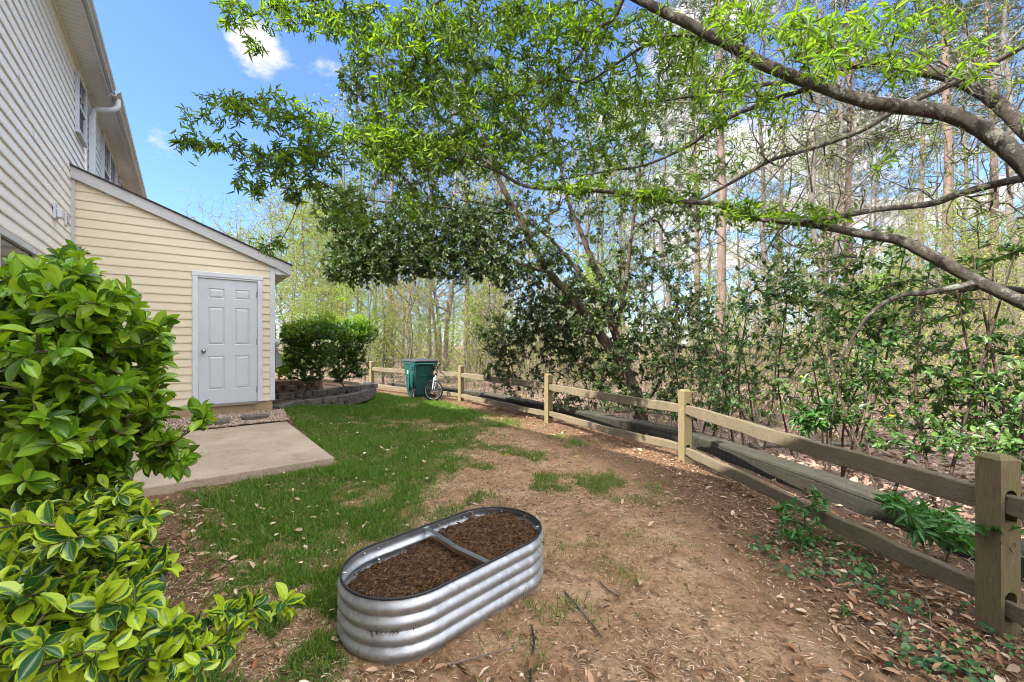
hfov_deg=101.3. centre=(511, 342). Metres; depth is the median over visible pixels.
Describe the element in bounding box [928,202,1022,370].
sapling
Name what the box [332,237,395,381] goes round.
sapling
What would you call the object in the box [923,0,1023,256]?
pine tree
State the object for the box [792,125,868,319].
pine tree
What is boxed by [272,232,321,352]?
sapling
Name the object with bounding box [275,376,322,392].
garden wall
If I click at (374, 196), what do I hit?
hardwood tree
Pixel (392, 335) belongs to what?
sapling
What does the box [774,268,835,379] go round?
sapling
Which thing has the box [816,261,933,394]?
sapling
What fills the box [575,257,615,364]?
sapling
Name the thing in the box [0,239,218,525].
euonymus shrub
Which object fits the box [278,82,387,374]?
hardwood tree
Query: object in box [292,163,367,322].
hardwood tree
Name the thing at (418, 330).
sapling
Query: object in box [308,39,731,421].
evergreen tree
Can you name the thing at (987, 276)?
sapling
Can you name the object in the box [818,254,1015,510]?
understorey shrub
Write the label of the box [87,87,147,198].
townhouse
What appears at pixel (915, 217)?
bare tree
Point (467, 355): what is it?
sapling
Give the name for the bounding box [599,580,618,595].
stick
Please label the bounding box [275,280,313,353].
sapling
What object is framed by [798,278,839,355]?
sapling
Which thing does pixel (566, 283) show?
sapling
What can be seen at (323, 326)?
sapling
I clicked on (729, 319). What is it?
sapling
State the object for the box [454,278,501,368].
sapling
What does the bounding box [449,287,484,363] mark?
sapling
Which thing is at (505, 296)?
sapling
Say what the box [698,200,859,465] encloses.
understorey shrub
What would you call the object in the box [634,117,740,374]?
hardwood tree
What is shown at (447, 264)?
bare tree
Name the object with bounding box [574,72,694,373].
hardwood tree
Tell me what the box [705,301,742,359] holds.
sapling
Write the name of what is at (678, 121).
pine tree
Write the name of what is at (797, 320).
sapling
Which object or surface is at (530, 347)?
sapling
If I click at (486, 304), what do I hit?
sapling
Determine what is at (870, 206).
bare tree
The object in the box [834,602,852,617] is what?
broadleaf weed
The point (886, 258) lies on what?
sapling
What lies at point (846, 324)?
sapling
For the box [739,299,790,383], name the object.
sapling
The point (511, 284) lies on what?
bare tree
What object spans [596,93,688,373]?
hardwood tree
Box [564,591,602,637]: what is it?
stick
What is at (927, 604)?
stick
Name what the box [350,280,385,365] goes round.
sapling
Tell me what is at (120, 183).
window
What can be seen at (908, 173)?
pine tree
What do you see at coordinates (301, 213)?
spring tree
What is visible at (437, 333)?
sapling
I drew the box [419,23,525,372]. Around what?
pine tree
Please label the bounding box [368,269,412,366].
sapling
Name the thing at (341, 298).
sapling
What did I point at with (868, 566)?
broadleaf weed
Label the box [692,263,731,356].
sapling
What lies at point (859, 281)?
sapling
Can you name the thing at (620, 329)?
sapling
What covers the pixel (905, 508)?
broadleaf weed
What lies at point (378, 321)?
sapling
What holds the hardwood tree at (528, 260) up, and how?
on the ground at (663, 576)
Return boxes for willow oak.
[168,0,1023,359]
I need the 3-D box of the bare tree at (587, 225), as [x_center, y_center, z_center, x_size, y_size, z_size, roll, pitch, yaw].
[3.420,-7.171,19.200,6.958,18.262,8.351,0,0,-37]
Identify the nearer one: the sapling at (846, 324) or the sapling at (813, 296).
the sapling at (846, 324)
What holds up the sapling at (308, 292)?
on the ground at (663, 576)
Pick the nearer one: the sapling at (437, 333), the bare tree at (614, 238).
the sapling at (437, 333)
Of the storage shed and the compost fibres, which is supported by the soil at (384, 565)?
the compost fibres
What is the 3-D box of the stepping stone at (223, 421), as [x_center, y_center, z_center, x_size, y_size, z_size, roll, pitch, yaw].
[-4.734,1.258,6.682,0.402,0.050,0.288,0,0,-36]
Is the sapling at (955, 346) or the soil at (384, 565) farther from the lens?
the sapling at (955, 346)
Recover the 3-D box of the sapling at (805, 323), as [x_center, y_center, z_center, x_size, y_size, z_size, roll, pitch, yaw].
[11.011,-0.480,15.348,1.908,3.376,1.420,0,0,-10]
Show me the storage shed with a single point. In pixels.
(214, 288)
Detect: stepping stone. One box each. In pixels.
[205,418,229,424]
[241,413,268,419]
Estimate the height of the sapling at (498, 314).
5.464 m
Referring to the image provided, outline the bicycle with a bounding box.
[423,363,442,400]
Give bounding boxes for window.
[0,227,37,400]
[75,70,87,147]
[101,133,115,183]
[118,177,124,187]
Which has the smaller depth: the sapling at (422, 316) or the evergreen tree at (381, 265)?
the evergreen tree at (381, 265)
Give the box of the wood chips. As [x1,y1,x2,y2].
[62,410,1023,681]
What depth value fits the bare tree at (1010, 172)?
12.02 m
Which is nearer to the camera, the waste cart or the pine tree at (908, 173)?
the waste cart
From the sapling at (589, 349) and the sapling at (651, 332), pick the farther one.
the sapling at (651, 332)
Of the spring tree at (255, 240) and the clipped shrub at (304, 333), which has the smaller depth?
the clipped shrub at (304, 333)
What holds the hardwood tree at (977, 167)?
on the ground at (663, 576)
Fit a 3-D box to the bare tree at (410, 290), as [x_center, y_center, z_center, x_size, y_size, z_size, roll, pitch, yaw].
[-4.747,-6.241,19.833,6.325,16.602,7.591,0,0,-30]
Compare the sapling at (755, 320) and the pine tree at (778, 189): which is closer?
the sapling at (755, 320)
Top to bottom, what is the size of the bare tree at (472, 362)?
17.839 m
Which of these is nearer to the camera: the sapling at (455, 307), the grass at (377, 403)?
the grass at (377, 403)
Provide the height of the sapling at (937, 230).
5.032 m
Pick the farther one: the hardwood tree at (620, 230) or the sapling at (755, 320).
the hardwood tree at (620, 230)
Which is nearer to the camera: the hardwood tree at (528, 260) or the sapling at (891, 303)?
the sapling at (891, 303)
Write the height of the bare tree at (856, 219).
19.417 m
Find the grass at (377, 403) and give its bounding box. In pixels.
[3,391,800,681]
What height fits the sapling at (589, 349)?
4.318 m
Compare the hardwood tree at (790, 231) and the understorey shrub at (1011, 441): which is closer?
the understorey shrub at (1011, 441)
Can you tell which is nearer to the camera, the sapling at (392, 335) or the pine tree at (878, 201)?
the sapling at (392, 335)
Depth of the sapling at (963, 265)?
13.16 m
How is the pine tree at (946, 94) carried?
on the ground at (663, 576)
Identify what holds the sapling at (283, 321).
on the ground at (663, 576)
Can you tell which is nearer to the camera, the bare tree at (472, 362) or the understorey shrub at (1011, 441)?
the understorey shrub at (1011, 441)
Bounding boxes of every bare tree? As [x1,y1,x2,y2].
[172,181,240,238]
[207,187,266,242]
[221,177,313,337]
[243,193,301,349]
[293,167,356,357]
[341,21,459,357]
[371,69,500,370]
[375,0,543,382]
[375,166,428,368]
[380,104,486,370]
[401,171,463,357]
[426,48,564,375]
[440,131,489,366]
[446,150,515,360]
[471,105,567,364]
[496,196,541,354]
[498,4,666,377]
[500,233,536,358]
[508,73,603,372]
[512,208,565,356]
[550,99,666,368]
[580,179,650,314]
[584,0,757,378]
[611,119,713,372]
[632,165,690,323]
[652,0,922,378]
[703,0,947,382]
[726,0,1003,379]
[766,192,817,335]
[772,75,910,295]
[804,85,928,280]
[829,169,884,282]
[868,171,932,271]
[872,0,1023,334]
[877,0,1023,254]
[897,178,941,280]
[999,163,1023,231]
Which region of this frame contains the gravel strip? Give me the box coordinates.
[164,409,285,430]
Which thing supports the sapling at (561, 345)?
on the ground at (663, 576)
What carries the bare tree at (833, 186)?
on the ground at (663, 576)
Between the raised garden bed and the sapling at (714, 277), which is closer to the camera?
the raised garden bed
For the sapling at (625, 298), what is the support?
on the ground at (663, 576)
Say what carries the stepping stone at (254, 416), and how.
on the gravel strip
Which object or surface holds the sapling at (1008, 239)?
on the ground at (663, 576)
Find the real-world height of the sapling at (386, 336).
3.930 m
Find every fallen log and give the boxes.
[614,409,677,415]
[748,441,913,449]
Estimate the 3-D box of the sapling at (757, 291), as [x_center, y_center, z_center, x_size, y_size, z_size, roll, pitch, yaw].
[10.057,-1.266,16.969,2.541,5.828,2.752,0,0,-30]
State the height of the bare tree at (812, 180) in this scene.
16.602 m
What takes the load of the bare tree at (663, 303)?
on the ground at (663, 576)
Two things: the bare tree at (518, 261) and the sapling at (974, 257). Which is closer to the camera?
the sapling at (974, 257)
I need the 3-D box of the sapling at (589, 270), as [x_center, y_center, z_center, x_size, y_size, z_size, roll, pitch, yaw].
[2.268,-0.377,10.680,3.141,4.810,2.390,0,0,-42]
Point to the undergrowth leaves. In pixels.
(816, 356)
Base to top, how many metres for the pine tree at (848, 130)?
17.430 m
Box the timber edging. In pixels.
[387,382,1023,581]
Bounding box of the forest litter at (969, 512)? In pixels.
[353,293,1023,538]
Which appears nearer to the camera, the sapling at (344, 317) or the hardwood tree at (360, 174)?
the sapling at (344, 317)
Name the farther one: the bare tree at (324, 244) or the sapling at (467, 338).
the bare tree at (324, 244)
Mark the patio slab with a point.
(230, 454)
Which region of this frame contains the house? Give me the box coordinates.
[0,0,115,400]
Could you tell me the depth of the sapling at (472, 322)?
14.52 m
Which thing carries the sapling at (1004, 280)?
on the ground at (663, 576)
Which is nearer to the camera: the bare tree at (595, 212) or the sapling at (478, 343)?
the sapling at (478, 343)
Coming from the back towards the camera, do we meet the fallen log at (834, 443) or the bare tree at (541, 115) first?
the bare tree at (541, 115)
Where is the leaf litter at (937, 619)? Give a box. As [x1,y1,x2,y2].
[57,397,1023,681]
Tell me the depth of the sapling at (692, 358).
10.80 m
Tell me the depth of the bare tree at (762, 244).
14.77 m
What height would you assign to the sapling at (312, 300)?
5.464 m
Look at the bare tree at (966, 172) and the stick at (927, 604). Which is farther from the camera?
the bare tree at (966, 172)
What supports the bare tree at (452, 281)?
on the ground at (663, 576)
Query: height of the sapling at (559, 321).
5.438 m
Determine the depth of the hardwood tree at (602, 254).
24.78 m
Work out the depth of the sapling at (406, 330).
15.99 m
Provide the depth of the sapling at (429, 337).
15.32 m
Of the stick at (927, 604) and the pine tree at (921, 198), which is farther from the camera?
the pine tree at (921, 198)
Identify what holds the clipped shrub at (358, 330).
on the bed soil at (276, 402)
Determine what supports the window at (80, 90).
in the house
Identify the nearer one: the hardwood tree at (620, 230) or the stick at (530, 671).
the stick at (530, 671)
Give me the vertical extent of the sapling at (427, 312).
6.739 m
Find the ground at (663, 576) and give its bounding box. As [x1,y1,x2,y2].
[55,282,1023,681]
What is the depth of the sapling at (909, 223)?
14.14 m
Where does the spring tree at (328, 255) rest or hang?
on the ground at (663, 576)
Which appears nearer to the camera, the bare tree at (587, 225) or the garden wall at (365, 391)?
the garden wall at (365, 391)
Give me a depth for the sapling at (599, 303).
18.36 m
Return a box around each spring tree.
[213,211,265,245]
[228,203,300,341]
[230,140,373,336]
[261,159,377,343]
[274,188,381,318]
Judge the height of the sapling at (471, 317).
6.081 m
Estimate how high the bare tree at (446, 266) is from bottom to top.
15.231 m
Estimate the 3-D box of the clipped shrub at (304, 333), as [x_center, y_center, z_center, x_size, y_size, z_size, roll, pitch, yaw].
[-4.335,0.247,8.898,1.548,1.882,1.196,0,0,0]
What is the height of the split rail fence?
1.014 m
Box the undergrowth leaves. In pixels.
[278,226,1023,441]
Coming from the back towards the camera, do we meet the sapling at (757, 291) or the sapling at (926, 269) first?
the sapling at (757, 291)
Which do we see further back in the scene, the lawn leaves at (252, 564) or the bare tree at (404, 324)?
the bare tree at (404, 324)
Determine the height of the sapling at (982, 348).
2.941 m
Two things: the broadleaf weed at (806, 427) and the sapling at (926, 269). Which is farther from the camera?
the sapling at (926, 269)
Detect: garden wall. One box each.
[272,382,377,409]
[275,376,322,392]
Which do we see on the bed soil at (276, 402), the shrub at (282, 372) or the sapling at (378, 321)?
the shrub at (282, 372)
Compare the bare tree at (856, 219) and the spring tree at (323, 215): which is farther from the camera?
the bare tree at (856, 219)
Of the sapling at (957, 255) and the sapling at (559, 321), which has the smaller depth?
the sapling at (957, 255)
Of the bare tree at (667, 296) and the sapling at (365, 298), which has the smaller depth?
the bare tree at (667, 296)
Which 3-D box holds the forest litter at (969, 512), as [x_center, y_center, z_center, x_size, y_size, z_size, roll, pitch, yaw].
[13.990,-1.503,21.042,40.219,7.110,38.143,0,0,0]
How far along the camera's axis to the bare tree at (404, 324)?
27.14 m
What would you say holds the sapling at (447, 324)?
on the ground at (663, 576)
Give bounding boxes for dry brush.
[276,249,1023,455]
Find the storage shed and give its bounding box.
[69,163,292,418]
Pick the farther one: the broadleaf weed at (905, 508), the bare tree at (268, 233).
the bare tree at (268, 233)
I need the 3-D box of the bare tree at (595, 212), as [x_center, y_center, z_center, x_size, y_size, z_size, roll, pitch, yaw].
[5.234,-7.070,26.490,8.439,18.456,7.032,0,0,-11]
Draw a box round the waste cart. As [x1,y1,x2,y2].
[402,358,437,397]
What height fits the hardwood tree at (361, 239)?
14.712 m
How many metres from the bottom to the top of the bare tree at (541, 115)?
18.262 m
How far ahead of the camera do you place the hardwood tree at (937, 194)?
18.77 m
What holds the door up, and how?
in the storage shed
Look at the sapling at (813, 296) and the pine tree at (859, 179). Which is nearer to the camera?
the sapling at (813, 296)
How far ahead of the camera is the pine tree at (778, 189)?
44.23 m
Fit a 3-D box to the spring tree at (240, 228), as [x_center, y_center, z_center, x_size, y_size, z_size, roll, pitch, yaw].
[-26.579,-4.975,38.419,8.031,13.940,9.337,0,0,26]
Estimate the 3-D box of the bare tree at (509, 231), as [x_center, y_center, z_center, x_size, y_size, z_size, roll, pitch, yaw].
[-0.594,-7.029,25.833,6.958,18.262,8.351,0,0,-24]
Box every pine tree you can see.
[319,21,430,377]
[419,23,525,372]
[635,0,812,396]
[641,0,770,380]
[741,179,797,287]
[786,0,941,364]
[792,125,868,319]
[805,78,906,306]
[818,196,858,270]
[834,0,976,314]
[839,111,910,288]
[860,0,1023,342]
[884,161,939,267]
[908,0,1023,315]
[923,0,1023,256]
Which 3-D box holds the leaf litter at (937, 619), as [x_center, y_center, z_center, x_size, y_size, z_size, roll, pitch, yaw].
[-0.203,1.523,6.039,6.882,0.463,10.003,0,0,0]
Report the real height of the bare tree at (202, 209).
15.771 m
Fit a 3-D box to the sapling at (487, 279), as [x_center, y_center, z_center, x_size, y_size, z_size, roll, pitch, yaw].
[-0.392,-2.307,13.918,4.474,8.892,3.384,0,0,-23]
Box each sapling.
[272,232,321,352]
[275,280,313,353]
[275,286,321,376]
[275,298,296,357]
[277,257,341,344]
[289,268,331,361]
[302,275,385,379]
[305,304,333,369]
[319,284,358,362]
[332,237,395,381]
[332,284,374,380]
[347,300,387,364]
[348,227,432,383]
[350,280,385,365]
[358,293,400,371]
[363,298,415,378]
[366,223,438,382]
[366,272,432,381]
[367,273,444,377]
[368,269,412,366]
[371,306,405,377]
[380,234,451,356]
[389,232,464,368]
[393,266,446,355]
[394,304,443,358]
[405,271,455,365]
[425,275,471,383]
[430,288,502,387]
[433,157,546,392]
[434,292,471,371]
[441,281,495,388]
[443,233,503,385]
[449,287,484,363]
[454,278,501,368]
[454,285,486,363]
[463,277,501,364]
[467,238,554,392]
[470,290,492,372]
[470,294,505,361]
[479,263,526,369]
[485,301,542,375]
[522,283,560,373]
[524,302,545,369]
[533,276,585,379]
[534,235,651,410]
[538,260,590,396]
[539,240,601,370]
[554,236,628,364]
[568,286,609,388]
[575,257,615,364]
[588,281,649,387]
[595,260,647,346]
[622,270,670,375]
[625,289,650,355]
[639,296,670,371]
[671,313,714,400]
[680,256,716,381]
[687,269,766,386]
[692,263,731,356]
[693,268,749,364]
[702,293,740,372]
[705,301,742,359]
[710,232,810,418]
[727,254,812,382]
[734,249,781,365]
[735,302,782,365]
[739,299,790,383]
[756,233,833,391]
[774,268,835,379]
[780,270,841,356]
[785,287,812,353]
[790,299,835,364]
[797,235,885,380]
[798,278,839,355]
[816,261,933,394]
[818,242,896,373]
[831,211,958,384]
[833,286,874,364]
[834,277,864,370]
[840,250,947,373]
[845,256,906,300]
[866,251,931,332]
[872,193,954,343]
[883,210,1014,364]
[890,271,946,345]
[898,176,997,386]
[913,234,1014,371]
[916,236,996,364]
[923,225,997,316]
[926,195,1023,368]
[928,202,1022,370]
[930,228,1000,337]
[933,212,1015,347]
[944,204,1023,377]
[954,250,1008,355]
[964,204,1023,328]
[985,229,1020,309]
[987,191,1023,285]
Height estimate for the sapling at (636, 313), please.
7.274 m
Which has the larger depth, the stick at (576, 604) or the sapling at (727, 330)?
the sapling at (727, 330)
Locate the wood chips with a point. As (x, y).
(670, 636)
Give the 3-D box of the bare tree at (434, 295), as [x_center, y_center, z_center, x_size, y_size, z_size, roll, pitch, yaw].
[-4.300,-7.061,23.911,6.958,18.262,8.350,0,0,45]
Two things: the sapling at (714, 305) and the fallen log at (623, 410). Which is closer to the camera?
the fallen log at (623, 410)
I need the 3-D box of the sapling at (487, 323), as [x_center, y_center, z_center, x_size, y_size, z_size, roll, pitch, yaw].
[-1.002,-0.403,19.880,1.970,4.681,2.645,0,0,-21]
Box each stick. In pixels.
[447,647,517,665]
[529,626,534,681]
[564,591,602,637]
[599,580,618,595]
[904,576,931,644]
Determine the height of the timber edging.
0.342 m
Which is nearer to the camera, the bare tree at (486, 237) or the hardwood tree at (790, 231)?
the hardwood tree at (790, 231)
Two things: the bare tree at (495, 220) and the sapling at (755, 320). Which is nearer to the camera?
the sapling at (755, 320)
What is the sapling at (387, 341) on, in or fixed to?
on the ground at (663, 576)
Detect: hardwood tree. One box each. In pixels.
[261,169,318,315]
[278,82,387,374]
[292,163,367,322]
[310,90,405,312]
[314,181,384,364]
[332,109,418,363]
[458,174,516,339]
[477,61,597,375]
[542,142,610,282]
[562,97,645,365]
[569,69,682,331]
[573,163,649,330]
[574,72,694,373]
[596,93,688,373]
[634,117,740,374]
[659,99,756,367]
[692,0,881,372]
[701,124,804,363]
[728,124,831,304]
[776,99,898,300]
[888,90,1003,312]
[917,54,1023,302]
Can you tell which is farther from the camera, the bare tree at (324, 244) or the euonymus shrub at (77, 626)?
the bare tree at (324, 244)
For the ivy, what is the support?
on the ground at (663, 576)
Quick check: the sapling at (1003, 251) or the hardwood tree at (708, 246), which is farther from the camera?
the hardwood tree at (708, 246)
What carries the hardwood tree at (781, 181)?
on the ground at (663, 576)
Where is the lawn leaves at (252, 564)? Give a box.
[184,421,534,681]
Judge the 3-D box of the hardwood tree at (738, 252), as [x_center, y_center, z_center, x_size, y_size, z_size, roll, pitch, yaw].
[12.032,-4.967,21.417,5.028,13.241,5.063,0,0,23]
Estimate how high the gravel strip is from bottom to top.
0.137 m
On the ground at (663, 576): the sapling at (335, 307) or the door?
the sapling at (335, 307)
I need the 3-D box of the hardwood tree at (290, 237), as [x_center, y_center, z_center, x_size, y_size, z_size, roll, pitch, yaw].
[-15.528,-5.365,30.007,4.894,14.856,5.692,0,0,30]
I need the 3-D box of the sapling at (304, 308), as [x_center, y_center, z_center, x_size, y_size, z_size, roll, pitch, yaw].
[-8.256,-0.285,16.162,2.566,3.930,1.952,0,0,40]
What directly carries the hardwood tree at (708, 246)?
on the ground at (663, 576)
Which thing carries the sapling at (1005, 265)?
on the ground at (663, 576)
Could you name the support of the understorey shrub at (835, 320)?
on the ground at (663, 576)
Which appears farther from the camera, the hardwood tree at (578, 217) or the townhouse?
the hardwood tree at (578, 217)
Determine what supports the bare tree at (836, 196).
on the ground at (663, 576)
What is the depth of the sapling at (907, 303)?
13.37 m
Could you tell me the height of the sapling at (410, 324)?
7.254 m
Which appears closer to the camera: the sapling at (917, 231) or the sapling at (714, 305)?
the sapling at (917, 231)
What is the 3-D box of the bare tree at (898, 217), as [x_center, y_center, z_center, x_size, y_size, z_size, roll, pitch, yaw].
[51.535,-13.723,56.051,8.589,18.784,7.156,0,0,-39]
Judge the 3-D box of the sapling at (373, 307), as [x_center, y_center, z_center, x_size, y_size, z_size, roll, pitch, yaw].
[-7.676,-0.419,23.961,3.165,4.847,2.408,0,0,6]
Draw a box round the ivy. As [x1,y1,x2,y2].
[735,523,1023,681]
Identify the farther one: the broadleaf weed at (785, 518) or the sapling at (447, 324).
the sapling at (447, 324)
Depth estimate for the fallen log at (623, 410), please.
10.05 m
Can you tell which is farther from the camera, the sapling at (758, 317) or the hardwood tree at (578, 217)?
the hardwood tree at (578, 217)
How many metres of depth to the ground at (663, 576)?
2.66 m
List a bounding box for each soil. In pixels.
[272,386,342,404]
[349,512,536,596]
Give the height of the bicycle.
0.946 m
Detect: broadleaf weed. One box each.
[771,484,831,551]
[786,393,857,443]
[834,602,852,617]
[851,559,891,577]
[872,490,1023,561]
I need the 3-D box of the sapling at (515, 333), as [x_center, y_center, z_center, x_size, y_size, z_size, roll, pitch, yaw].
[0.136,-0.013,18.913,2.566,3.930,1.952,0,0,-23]
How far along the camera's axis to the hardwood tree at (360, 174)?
23.72 m
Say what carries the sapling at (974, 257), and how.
on the ground at (663, 576)
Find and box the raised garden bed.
[337,507,543,664]
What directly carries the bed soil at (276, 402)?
on the ground at (663, 576)
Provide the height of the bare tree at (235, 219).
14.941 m
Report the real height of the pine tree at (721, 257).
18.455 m
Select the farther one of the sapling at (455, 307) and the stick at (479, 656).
the sapling at (455, 307)
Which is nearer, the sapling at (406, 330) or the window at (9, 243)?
the window at (9, 243)
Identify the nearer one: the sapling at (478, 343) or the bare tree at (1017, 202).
the sapling at (478, 343)
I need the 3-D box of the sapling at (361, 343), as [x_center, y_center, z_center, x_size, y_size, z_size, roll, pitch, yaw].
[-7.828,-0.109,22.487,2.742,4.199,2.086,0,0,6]
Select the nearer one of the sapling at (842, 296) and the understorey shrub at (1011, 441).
the understorey shrub at (1011, 441)
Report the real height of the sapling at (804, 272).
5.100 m
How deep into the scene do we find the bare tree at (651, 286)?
22.48 m
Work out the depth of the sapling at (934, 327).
10.56 m
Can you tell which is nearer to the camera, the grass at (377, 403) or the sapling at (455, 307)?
the grass at (377, 403)
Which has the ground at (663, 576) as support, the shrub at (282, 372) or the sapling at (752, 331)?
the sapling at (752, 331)
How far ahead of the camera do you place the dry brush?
8.19 m
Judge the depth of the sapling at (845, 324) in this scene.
13.48 m
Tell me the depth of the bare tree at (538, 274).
36.10 m
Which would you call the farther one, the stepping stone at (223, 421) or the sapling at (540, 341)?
the sapling at (540, 341)
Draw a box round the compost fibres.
[336,511,543,637]
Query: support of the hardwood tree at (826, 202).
on the ground at (663, 576)
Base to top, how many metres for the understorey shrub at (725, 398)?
2.341 m
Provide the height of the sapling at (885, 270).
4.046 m
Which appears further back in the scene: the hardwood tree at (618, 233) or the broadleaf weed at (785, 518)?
the hardwood tree at (618, 233)
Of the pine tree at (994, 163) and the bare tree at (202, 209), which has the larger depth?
the bare tree at (202, 209)
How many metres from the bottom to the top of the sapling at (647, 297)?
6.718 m
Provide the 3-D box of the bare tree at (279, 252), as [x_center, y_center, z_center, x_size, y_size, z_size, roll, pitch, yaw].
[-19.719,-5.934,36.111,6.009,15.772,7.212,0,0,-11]
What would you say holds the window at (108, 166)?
in the townhouse
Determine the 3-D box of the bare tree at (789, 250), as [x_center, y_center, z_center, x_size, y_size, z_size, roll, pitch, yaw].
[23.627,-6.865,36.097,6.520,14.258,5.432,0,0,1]
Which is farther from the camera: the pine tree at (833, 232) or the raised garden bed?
the pine tree at (833, 232)
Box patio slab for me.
[64,421,333,506]
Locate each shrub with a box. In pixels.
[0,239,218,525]
[0,468,305,681]
[275,348,302,379]
[276,310,338,399]
[321,311,379,392]
[663,295,781,449]
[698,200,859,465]
[769,222,956,491]
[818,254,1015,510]
[926,225,1023,526]
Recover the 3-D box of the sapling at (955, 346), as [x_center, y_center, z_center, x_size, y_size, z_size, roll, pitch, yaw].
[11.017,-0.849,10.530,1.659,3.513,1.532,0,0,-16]
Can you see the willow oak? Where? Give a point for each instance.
(426, 94)
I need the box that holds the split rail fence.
[302,359,1023,638]
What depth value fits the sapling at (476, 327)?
22.78 m
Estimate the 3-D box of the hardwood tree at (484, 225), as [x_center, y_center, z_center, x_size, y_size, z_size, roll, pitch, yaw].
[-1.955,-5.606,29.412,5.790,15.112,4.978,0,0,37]
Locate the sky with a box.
[93,0,1023,344]
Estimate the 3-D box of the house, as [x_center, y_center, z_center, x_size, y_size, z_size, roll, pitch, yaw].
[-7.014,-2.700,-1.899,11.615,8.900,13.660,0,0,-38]
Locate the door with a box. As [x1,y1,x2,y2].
[198,278,256,404]
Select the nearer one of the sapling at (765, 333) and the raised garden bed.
the raised garden bed

